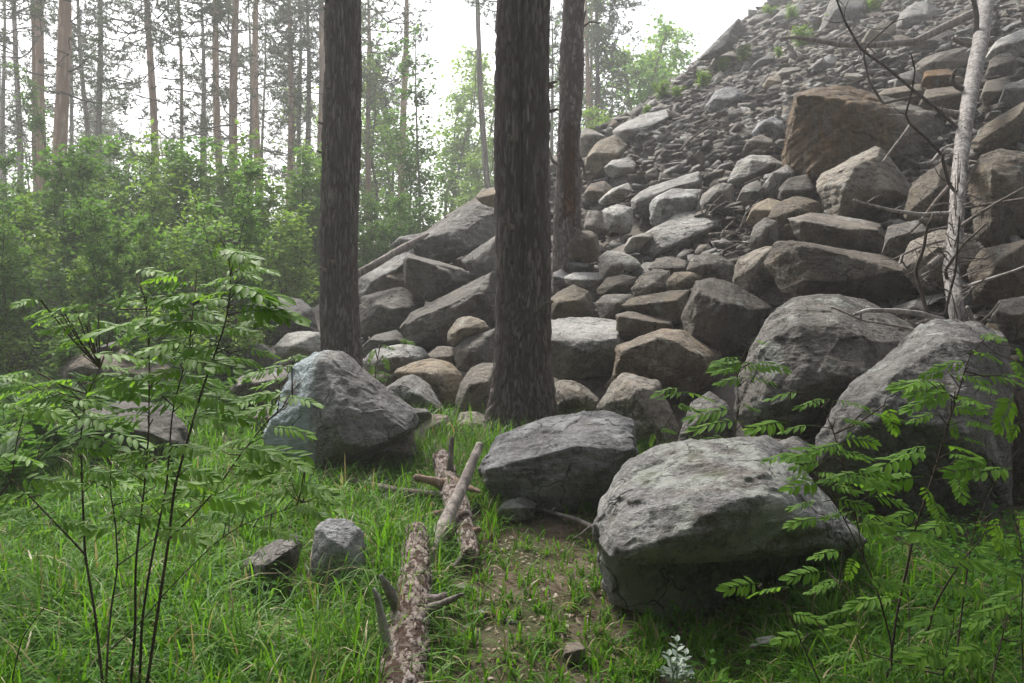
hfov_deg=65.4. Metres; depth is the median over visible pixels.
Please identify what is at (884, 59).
stone
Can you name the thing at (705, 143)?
stone
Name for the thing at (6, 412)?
fern
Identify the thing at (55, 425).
fern
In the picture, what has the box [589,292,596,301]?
stone
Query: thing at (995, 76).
stone
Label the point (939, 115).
stone
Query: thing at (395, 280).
boulder
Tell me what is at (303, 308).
boulder
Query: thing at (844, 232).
boulder
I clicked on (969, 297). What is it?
stone
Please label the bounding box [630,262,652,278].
stone
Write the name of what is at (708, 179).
stone
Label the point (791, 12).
bush
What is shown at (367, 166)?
pine tree
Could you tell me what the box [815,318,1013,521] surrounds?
boulder
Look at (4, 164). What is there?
shrub
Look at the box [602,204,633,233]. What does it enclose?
boulder
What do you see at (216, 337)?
bush
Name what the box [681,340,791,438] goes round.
rowan sapling
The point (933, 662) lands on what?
rowan sapling
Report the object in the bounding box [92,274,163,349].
bush
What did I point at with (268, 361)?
boulder
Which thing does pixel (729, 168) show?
stone
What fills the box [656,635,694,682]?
silver plant
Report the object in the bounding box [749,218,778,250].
boulder
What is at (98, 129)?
pine tree
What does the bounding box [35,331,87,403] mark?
bush
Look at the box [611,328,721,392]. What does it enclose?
boulder
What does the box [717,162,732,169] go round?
stone
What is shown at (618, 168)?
boulder
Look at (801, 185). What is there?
boulder
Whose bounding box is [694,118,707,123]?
stone
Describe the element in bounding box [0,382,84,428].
fern
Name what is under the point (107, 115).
distant forest
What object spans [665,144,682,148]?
stone
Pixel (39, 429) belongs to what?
fern
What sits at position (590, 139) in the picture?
boulder
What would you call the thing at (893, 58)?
stone
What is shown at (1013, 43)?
boulder
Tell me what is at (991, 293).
boulder
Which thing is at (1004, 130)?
boulder
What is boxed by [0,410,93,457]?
fern
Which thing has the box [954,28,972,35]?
stone
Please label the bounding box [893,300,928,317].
stone
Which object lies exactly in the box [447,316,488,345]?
boulder
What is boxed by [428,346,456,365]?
boulder
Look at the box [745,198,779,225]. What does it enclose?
boulder
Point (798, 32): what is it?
bush
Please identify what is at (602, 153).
boulder
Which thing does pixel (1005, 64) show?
boulder
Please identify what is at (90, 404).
fern
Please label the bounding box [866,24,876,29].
stone
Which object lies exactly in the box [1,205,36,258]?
shrub
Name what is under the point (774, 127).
boulder
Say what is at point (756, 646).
boulder
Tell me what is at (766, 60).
boulder
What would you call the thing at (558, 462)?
boulder
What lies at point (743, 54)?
bush
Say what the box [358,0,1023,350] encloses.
rubble
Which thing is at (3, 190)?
shrub
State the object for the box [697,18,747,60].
boulder
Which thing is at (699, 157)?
stone
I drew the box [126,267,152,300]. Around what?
shrub
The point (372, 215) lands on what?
shrub
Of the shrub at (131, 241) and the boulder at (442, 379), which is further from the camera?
the shrub at (131, 241)
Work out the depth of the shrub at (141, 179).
20.90 m
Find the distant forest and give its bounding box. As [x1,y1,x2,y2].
[0,32,410,196]
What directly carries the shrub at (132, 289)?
on the ground at (556, 536)
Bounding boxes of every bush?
[0,329,36,383]
[4,322,49,378]
[16,288,57,371]
[19,305,79,366]
[30,315,102,383]
[35,299,106,374]
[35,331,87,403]
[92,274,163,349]
[94,293,154,339]
[113,323,164,364]
[118,296,189,371]
[122,274,193,380]
[140,304,190,373]
[179,329,223,385]
[189,302,268,383]
[210,322,245,383]
[222,322,275,380]
[234,298,285,364]
[642,104,651,113]
[649,79,671,99]
[672,85,683,97]
[693,69,715,86]
[714,56,730,72]
[734,43,752,60]
[761,4,777,14]
[773,46,782,57]
[782,3,800,18]
[791,23,817,46]
[865,0,881,11]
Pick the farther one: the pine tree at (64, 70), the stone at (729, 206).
the pine tree at (64, 70)
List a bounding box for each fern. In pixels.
[0,375,37,402]
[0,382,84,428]
[0,390,59,423]
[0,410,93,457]
[0,421,77,457]
[0,424,65,483]
[0,425,99,478]
[12,377,104,406]
[29,366,62,395]
[42,396,124,427]
[49,386,138,411]
[70,371,186,402]
[77,374,169,401]
[95,395,215,423]
[103,374,176,403]
[139,379,218,409]
[155,358,204,396]
[160,390,244,415]
[161,372,223,400]
[163,369,250,396]
[197,379,257,413]
[202,377,267,412]
[205,375,229,396]
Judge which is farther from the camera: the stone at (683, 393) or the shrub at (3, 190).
the shrub at (3, 190)
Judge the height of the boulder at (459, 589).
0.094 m
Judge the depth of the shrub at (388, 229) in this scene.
22.18 m
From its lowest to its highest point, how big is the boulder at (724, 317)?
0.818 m
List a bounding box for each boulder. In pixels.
[56,349,179,397]
[73,401,188,467]
[96,341,119,352]
[230,365,292,405]
[237,343,278,373]
[241,535,302,592]
[245,297,318,345]
[250,408,273,427]
[263,350,418,477]
[274,331,319,360]
[311,518,364,597]
[344,431,417,474]
[359,251,414,298]
[360,287,424,336]
[362,330,403,357]
[363,344,427,373]
[386,271,406,288]
[387,375,444,413]
[390,233,423,246]
[394,358,462,406]
[400,271,495,346]
[403,253,468,301]
[412,203,494,262]
[413,408,431,421]
[413,414,452,440]
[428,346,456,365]
[445,583,477,592]
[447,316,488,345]
[453,328,495,372]
[455,363,493,415]
[456,411,484,434]
[461,236,495,282]
[466,610,488,618]
[476,188,494,207]
[478,410,637,511]
[497,497,535,520]
[502,618,518,623]
[551,285,594,319]
[551,317,623,378]
[552,269,569,285]
[555,380,598,414]
[563,376,600,391]
[563,641,585,665]
[564,272,602,287]
[568,230,600,262]
[568,262,589,272]
[580,127,605,157]
[581,135,626,181]
[583,181,611,201]
[584,210,607,239]
[592,435,867,621]
[596,294,633,319]
[596,373,679,450]
[597,274,636,295]
[598,183,632,204]
[599,251,640,280]
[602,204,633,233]
[604,158,635,177]
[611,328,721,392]
[612,109,669,141]
[616,311,673,339]
[621,290,688,323]
[624,231,652,251]
[630,171,702,217]
[631,269,670,296]
[639,210,725,257]
[648,256,687,274]
[649,188,701,225]
[666,271,703,290]
[678,391,735,440]
[681,278,771,355]
[686,253,734,278]
[696,183,734,215]
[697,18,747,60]
[704,87,745,111]
[707,51,739,69]
[727,155,781,183]
[732,246,774,297]
[733,294,913,439]
[736,180,764,208]
[742,135,774,154]
[745,13,770,25]
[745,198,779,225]
[747,53,774,70]
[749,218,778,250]
[750,636,775,650]
[752,117,784,139]
[763,75,781,87]
[763,165,794,198]
[764,240,929,303]
[767,0,785,4]
[767,196,821,229]
[768,3,804,22]
[774,67,800,79]
[779,174,813,200]
[779,436,817,472]
[781,85,944,182]
[787,212,884,253]
[809,54,837,70]
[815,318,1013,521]
[816,146,911,219]
[819,0,871,29]
[861,21,896,41]
[878,83,924,104]
[882,220,929,259]
[893,70,922,86]
[896,1,937,28]
[901,229,979,292]
[903,162,966,229]
[908,30,954,48]
[913,47,969,75]
[918,86,961,111]
[921,69,956,88]
[967,148,1023,246]
[967,240,1023,308]
[972,102,1023,153]
[979,77,1011,106]
[984,52,1018,79]
[986,29,1023,59]
[991,296,1023,340]
[999,79,1023,107]
[1011,381,1023,505]
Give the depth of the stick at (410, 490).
5.34 m
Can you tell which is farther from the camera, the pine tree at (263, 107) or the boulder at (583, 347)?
the pine tree at (263, 107)
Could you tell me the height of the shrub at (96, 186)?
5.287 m
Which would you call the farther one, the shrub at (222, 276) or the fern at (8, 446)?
the shrub at (222, 276)
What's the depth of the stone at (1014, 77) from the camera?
13.02 m
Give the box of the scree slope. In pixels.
[267,0,1023,467]
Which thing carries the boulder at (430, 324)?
on the scree slope
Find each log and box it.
[372,522,464,682]
[413,436,481,567]
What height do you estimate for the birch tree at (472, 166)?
8.564 m
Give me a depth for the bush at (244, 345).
10.87 m
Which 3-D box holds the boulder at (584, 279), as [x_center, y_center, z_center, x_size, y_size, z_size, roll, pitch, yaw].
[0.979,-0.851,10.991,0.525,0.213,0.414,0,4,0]
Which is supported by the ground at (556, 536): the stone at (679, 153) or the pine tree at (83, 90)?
the pine tree at (83, 90)
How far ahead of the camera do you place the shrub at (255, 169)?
12.49 m
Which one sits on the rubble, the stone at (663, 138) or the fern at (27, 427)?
the stone at (663, 138)
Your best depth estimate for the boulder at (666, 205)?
12.18 m
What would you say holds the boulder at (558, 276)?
on the rubble
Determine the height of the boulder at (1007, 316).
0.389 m
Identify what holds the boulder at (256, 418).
on the ground at (556, 536)
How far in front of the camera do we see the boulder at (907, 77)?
14.79 m
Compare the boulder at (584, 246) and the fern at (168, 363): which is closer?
the fern at (168, 363)
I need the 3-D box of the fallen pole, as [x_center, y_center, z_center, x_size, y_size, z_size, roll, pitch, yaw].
[-1.893,-1.411,12.951,0.243,0.808,1.662,4,6,39]
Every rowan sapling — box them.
[0,240,352,682]
[0,384,86,486]
[240,354,306,407]
[367,339,414,381]
[649,387,714,446]
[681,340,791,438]
[715,333,1023,682]
[820,591,1023,682]
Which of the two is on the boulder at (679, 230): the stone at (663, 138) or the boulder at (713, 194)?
the boulder at (713, 194)
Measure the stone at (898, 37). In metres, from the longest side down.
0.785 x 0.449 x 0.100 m
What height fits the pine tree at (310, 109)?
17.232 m
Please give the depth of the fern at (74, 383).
8.73 m
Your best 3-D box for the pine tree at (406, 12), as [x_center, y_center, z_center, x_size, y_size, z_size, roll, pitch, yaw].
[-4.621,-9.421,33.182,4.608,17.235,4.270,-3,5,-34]
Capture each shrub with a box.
[0,150,45,237]
[0,179,54,306]
[0,183,67,339]
[0,188,61,317]
[0,197,54,367]
[0,236,16,330]
[0,252,52,345]
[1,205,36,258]
[17,231,42,267]
[20,135,122,331]
[28,203,105,325]
[36,149,116,336]
[40,150,110,275]
[45,216,108,343]
[50,162,134,322]
[58,188,148,346]
[59,252,135,337]
[86,242,140,311]
[95,135,153,263]
[98,119,211,288]
[100,202,143,239]
[100,228,151,286]
[103,161,194,255]
[103,220,159,311]
[126,213,189,337]
[126,246,199,342]
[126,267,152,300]
[130,171,190,221]
[145,133,231,307]
[146,144,256,309]
[154,180,259,343]
[156,220,213,320]
[162,230,212,324]
[179,157,276,354]
[184,119,288,301]
[194,150,276,293]
[197,190,275,295]
[201,175,235,223]
[212,258,254,313]
[230,169,282,294]
[255,201,319,307]
[258,180,297,296]
[263,145,321,306]
[269,139,321,306]
[281,143,321,301]
[358,191,399,268]
[358,215,413,265]
[358,231,377,266]
[359,216,392,263]
[377,193,440,241]
[381,193,424,248]
[423,213,441,229]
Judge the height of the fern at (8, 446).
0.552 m
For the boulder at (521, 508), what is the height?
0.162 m
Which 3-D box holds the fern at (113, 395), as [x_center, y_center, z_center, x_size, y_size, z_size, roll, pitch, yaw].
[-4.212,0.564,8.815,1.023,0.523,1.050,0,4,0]
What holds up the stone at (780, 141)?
on the rubble
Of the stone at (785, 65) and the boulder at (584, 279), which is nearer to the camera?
the boulder at (584, 279)
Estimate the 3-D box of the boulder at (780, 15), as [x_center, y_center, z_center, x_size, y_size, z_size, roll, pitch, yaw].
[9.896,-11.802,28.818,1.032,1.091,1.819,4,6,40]
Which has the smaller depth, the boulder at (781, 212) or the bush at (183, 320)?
the boulder at (781, 212)
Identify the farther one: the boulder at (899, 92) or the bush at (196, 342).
the boulder at (899, 92)
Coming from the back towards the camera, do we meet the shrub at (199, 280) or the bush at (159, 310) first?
the shrub at (199, 280)
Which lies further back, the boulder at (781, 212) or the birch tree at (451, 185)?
the birch tree at (451, 185)
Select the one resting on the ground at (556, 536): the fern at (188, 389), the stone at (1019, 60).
the fern at (188, 389)
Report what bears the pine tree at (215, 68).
on the ground at (556, 536)
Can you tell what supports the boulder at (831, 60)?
on the scree slope
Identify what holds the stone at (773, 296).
on the rubble
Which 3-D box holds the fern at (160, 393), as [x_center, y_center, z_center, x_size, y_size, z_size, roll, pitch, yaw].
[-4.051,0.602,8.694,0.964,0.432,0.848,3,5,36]
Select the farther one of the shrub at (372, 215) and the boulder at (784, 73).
the shrub at (372, 215)
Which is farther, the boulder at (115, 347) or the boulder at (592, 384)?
the boulder at (115, 347)
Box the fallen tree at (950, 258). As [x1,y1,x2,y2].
[780,0,1023,330]
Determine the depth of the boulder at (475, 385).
8.39 m
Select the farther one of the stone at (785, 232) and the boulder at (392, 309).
the boulder at (392, 309)
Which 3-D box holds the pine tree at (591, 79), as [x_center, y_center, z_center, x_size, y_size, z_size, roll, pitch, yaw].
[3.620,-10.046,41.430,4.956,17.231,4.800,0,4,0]
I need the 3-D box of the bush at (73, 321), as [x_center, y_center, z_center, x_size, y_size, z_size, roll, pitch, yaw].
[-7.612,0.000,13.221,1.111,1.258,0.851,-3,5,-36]
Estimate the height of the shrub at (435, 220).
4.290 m
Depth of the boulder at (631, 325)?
8.84 m
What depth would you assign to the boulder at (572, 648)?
3.11 m
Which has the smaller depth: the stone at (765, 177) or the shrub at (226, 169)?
the stone at (765, 177)
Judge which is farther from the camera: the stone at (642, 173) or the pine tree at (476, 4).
the pine tree at (476, 4)
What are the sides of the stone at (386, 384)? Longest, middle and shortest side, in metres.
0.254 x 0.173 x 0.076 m
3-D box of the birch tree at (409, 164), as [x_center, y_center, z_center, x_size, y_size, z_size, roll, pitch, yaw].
[-3.633,-5.853,29.465,4.347,10.237,4.942,0,4,6]
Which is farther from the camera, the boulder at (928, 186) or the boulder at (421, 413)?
the boulder at (928, 186)
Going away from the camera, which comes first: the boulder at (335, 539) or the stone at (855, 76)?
the boulder at (335, 539)
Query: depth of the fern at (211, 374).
9.55 m
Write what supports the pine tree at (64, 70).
on the ground at (556, 536)
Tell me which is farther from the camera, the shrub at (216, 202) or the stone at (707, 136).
the shrub at (216, 202)
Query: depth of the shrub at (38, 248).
13.15 m
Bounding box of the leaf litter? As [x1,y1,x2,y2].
[252,439,958,682]
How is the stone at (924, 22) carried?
on the rubble
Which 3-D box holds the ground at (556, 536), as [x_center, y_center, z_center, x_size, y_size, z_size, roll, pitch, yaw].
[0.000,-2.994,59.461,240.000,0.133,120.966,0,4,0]
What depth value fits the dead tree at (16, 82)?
32.06 m
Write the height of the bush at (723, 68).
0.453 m
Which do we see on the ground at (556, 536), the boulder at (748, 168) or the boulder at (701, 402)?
the boulder at (701, 402)
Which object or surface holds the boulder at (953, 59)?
on the rubble
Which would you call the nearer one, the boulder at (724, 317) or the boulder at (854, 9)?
the boulder at (724, 317)
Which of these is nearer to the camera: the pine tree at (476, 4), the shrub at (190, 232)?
the shrub at (190, 232)
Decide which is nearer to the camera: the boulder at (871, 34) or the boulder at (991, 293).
the boulder at (991, 293)
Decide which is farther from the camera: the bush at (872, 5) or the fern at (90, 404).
the bush at (872, 5)
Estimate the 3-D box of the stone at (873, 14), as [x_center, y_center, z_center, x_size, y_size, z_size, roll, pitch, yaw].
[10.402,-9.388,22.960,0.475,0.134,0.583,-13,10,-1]
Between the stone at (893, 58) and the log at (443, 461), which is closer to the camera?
the log at (443, 461)
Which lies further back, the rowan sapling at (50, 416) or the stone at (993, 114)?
the stone at (993, 114)
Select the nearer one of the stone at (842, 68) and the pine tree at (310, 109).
the stone at (842, 68)
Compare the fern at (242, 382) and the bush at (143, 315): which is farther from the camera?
the bush at (143, 315)
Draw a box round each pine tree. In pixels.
[0,0,69,302]
[0,0,96,245]
[0,0,149,335]
[0,1,31,200]
[7,0,94,179]
[23,0,146,190]
[52,0,167,184]
[84,0,190,172]
[115,0,228,218]
[128,0,256,209]
[157,0,266,195]
[157,0,281,186]
[192,0,278,191]
[228,0,324,207]
[237,1,314,220]
[241,0,318,221]
[250,0,318,199]
[260,0,318,190]
[267,0,373,197]
[316,0,362,367]
[359,0,424,250]
[360,0,437,227]
[458,0,559,188]
[481,0,557,434]
[549,0,584,155]
[549,0,626,147]
[551,0,642,136]
[552,0,651,125]
[607,53,637,112]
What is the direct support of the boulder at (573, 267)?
on the rubble
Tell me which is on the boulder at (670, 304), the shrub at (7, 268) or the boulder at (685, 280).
the boulder at (685, 280)
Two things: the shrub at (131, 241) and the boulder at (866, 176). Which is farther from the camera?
the shrub at (131, 241)
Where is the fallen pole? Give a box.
[358,232,428,277]
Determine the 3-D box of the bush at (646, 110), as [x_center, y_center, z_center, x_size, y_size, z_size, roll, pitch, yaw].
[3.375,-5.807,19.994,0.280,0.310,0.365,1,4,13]
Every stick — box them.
[337,475,442,497]
[429,442,483,563]
[536,507,592,538]
[679,121,715,151]
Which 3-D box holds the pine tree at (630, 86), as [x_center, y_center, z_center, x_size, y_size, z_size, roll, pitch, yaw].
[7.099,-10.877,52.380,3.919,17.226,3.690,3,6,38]
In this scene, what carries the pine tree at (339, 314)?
on the ground at (556, 536)
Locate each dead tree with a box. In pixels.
[12,3,23,187]
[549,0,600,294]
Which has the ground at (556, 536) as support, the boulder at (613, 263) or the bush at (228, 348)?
the bush at (228, 348)
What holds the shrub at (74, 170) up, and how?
on the ground at (556, 536)
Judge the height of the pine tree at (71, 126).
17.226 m
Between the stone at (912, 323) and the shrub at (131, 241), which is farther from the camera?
the shrub at (131, 241)
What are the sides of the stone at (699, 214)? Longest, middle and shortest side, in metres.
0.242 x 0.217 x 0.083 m
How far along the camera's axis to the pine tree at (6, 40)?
28.50 m
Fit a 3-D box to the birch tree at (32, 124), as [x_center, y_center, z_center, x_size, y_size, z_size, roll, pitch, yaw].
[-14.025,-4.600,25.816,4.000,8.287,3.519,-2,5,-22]
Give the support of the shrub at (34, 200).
on the ground at (556, 536)
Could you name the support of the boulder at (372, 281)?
on the rubble
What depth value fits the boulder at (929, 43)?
17.17 m
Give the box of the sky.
[0,0,766,248]
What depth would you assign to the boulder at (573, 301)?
10.07 m
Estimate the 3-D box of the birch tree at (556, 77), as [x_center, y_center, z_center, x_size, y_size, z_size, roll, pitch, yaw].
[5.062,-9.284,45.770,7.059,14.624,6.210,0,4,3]
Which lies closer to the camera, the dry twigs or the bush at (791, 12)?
the dry twigs
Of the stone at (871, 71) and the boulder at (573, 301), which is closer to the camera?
the boulder at (573, 301)
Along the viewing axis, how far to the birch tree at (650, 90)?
41.20 m
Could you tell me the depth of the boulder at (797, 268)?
8.12 m
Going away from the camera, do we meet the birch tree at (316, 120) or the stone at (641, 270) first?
the stone at (641, 270)
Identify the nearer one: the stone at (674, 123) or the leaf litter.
the leaf litter
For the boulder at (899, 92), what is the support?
on the rubble
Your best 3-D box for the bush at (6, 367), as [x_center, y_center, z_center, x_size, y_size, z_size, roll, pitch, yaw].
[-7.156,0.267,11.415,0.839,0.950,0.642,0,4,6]
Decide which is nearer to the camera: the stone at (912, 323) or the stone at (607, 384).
the stone at (912, 323)
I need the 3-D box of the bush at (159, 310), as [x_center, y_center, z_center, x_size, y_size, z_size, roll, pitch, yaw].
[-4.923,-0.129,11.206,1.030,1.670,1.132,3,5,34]
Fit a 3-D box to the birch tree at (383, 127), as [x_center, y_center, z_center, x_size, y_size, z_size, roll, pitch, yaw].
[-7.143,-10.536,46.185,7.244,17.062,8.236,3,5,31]
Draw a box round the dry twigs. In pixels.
[699,194,758,256]
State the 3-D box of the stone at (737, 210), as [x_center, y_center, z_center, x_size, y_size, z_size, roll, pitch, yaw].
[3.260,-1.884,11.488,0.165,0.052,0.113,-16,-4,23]
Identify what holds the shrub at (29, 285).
on the ground at (556, 536)
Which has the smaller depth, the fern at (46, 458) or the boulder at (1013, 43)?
the fern at (46, 458)
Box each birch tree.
[0,60,124,291]
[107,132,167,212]
[269,84,361,214]
[311,45,412,261]
[359,0,439,227]
[369,20,463,242]
[406,54,494,218]
[427,45,494,216]
[441,113,493,213]
[448,132,494,209]
[550,0,693,126]
[550,49,611,153]
[581,104,611,130]
[594,21,701,116]
[625,26,707,111]
[629,45,678,95]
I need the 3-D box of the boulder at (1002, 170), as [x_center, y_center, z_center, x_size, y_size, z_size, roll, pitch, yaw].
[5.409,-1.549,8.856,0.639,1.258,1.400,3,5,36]
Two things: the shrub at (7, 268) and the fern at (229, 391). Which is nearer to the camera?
the fern at (229, 391)
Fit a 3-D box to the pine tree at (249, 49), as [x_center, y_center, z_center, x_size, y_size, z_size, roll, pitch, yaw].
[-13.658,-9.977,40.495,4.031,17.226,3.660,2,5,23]
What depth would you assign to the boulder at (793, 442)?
5.31 m
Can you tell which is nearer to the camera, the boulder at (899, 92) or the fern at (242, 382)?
the fern at (242, 382)
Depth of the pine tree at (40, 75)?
25.88 m
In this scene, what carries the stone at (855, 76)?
on the rubble
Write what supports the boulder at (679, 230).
on the scree slope
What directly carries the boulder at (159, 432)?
on the ground at (556, 536)
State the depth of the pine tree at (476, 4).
29.37 m
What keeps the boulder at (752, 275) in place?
on the scree slope
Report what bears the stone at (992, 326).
on the rubble
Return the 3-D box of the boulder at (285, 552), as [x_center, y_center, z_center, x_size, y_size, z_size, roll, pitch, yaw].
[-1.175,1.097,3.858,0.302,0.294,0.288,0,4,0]
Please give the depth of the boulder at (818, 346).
5.75 m
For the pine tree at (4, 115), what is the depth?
36.73 m
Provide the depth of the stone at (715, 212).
11.68 m
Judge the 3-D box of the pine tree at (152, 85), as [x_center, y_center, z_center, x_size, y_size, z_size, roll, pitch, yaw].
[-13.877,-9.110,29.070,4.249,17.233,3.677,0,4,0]
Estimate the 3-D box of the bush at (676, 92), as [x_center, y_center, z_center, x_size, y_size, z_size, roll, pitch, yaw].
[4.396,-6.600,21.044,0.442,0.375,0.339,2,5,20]
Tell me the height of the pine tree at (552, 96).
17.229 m
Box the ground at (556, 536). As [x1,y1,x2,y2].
[0,378,1023,682]
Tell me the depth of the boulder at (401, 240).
14.54 m
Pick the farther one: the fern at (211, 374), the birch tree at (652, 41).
the birch tree at (652, 41)
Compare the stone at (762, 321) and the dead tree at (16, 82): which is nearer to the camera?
the stone at (762, 321)
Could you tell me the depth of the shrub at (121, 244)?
17.41 m
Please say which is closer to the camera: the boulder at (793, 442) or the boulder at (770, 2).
the boulder at (793, 442)
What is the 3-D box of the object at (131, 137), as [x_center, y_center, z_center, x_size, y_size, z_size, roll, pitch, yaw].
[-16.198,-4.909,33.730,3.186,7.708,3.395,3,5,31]
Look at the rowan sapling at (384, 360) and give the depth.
8.53 m
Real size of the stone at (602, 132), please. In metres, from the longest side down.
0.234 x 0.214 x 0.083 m
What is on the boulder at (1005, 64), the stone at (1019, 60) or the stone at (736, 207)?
the stone at (1019, 60)
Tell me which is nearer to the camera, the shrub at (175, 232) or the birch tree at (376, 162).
the shrub at (175, 232)
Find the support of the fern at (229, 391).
on the ground at (556, 536)
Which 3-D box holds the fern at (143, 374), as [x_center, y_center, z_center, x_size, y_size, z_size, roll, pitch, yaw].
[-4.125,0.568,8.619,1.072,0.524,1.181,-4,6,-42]
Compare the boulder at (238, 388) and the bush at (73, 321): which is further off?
the bush at (73, 321)
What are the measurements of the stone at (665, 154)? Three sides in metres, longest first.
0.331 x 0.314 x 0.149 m
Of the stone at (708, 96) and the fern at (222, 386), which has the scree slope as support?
the stone at (708, 96)
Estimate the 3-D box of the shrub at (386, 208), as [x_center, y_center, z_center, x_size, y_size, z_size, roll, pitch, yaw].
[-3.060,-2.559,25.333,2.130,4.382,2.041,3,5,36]
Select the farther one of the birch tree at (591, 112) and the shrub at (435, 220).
the birch tree at (591, 112)
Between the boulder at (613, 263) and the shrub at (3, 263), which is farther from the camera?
the shrub at (3, 263)
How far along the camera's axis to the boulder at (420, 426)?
7.59 m
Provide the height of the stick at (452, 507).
0.533 m
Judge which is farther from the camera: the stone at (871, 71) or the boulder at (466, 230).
the stone at (871, 71)
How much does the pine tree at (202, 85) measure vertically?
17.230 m
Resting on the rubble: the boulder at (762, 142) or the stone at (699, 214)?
the boulder at (762, 142)
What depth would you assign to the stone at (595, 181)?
15.59 m
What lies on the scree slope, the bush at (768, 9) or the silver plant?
the bush at (768, 9)
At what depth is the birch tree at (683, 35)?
52.21 m
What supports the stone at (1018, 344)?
on the rubble
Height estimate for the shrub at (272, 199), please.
5.312 m
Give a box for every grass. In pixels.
[0,358,493,438]
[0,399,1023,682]
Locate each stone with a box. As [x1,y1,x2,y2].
[380,378,389,386]
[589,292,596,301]
[592,179,608,182]
[598,129,605,135]
[604,376,611,387]
[611,119,619,126]
[611,194,628,199]
[611,244,636,253]
[624,154,638,159]
[625,193,637,197]
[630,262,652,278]
[634,129,646,139]
[637,171,645,175]
[639,133,648,137]
[660,150,676,158]
[661,130,670,141]
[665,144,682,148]
[667,118,687,127]
[672,152,682,156]
[673,390,688,395]
[691,146,701,151]
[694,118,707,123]
[694,151,705,165]
[694,209,706,216]
[700,134,712,138]
[702,140,710,146]
[703,175,714,183]
[704,93,712,99]
[707,204,723,211]
[711,209,719,215]
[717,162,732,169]
[721,201,742,209]
[723,166,734,170]
[731,206,744,208]
[732,208,743,213]
[740,343,749,351]
[748,149,764,155]
[759,285,784,306]
[759,319,765,327]
[763,173,770,180]
[774,139,784,144]
[778,63,789,68]
[778,224,804,241]
[837,65,848,71]
[846,73,863,80]
[859,69,876,76]
[863,12,881,17]
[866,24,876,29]
[876,55,899,62]
[887,55,898,61]
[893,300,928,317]
[894,35,910,39]
[904,319,917,327]
[908,293,943,305]
[919,19,931,24]
[936,112,951,118]
[948,76,964,82]
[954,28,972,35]
[960,37,972,41]
[961,278,978,313]
[985,110,1000,118]
[986,75,1000,78]
[986,323,1000,331]
[1001,74,1022,81]
[1002,19,1021,30]
[1007,339,1023,354]
[1016,57,1023,62]
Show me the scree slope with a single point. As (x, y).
(727, 394)
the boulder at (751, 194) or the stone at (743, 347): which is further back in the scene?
the boulder at (751, 194)
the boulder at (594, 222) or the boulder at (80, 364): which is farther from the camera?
the boulder at (594, 222)
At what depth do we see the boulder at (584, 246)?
11.37 m
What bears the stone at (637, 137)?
on the rubble
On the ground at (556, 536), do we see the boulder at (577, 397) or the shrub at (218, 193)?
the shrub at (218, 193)
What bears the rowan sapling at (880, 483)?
on the ground at (556, 536)
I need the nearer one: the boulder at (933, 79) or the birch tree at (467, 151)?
the boulder at (933, 79)
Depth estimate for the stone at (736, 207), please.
11.57 m
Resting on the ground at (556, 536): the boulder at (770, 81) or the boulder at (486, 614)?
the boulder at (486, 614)
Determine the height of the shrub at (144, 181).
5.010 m
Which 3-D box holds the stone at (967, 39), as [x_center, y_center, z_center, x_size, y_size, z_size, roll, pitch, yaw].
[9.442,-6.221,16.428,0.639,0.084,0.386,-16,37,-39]
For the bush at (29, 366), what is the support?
on the ground at (556, 536)
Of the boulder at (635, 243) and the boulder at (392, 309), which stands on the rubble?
the boulder at (635, 243)
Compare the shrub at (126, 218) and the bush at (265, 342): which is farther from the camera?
the shrub at (126, 218)
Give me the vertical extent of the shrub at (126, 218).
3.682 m
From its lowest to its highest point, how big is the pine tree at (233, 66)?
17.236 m
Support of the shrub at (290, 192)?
on the ground at (556, 536)
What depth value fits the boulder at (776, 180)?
11.78 m
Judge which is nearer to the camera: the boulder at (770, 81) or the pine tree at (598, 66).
the boulder at (770, 81)
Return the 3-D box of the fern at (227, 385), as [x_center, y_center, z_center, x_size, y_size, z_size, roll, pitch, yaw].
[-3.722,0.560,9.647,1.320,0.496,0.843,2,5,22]
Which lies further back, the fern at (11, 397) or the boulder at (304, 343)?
the boulder at (304, 343)
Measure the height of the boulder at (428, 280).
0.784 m
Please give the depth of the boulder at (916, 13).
19.79 m
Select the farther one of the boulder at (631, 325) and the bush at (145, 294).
the bush at (145, 294)
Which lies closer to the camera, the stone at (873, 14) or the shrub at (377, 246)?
the stone at (873, 14)
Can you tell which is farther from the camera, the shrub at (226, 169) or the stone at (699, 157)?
the shrub at (226, 169)
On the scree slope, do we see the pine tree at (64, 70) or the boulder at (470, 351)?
the boulder at (470, 351)
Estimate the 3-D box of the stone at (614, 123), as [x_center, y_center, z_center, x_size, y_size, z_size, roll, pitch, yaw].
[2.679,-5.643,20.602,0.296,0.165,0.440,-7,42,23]
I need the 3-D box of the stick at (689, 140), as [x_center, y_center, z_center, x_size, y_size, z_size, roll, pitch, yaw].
[3.704,-4.079,15.845,0.050,0.814,1.538,4,6,40]
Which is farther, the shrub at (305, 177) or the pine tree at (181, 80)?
the pine tree at (181, 80)
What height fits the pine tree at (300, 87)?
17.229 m
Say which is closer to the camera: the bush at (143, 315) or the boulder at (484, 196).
the bush at (143, 315)
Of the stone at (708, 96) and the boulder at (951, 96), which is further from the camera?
the stone at (708, 96)
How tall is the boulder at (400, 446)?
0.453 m
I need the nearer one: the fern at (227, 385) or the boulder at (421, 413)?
the boulder at (421, 413)
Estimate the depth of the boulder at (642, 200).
12.97 m
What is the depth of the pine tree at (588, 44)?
36.93 m

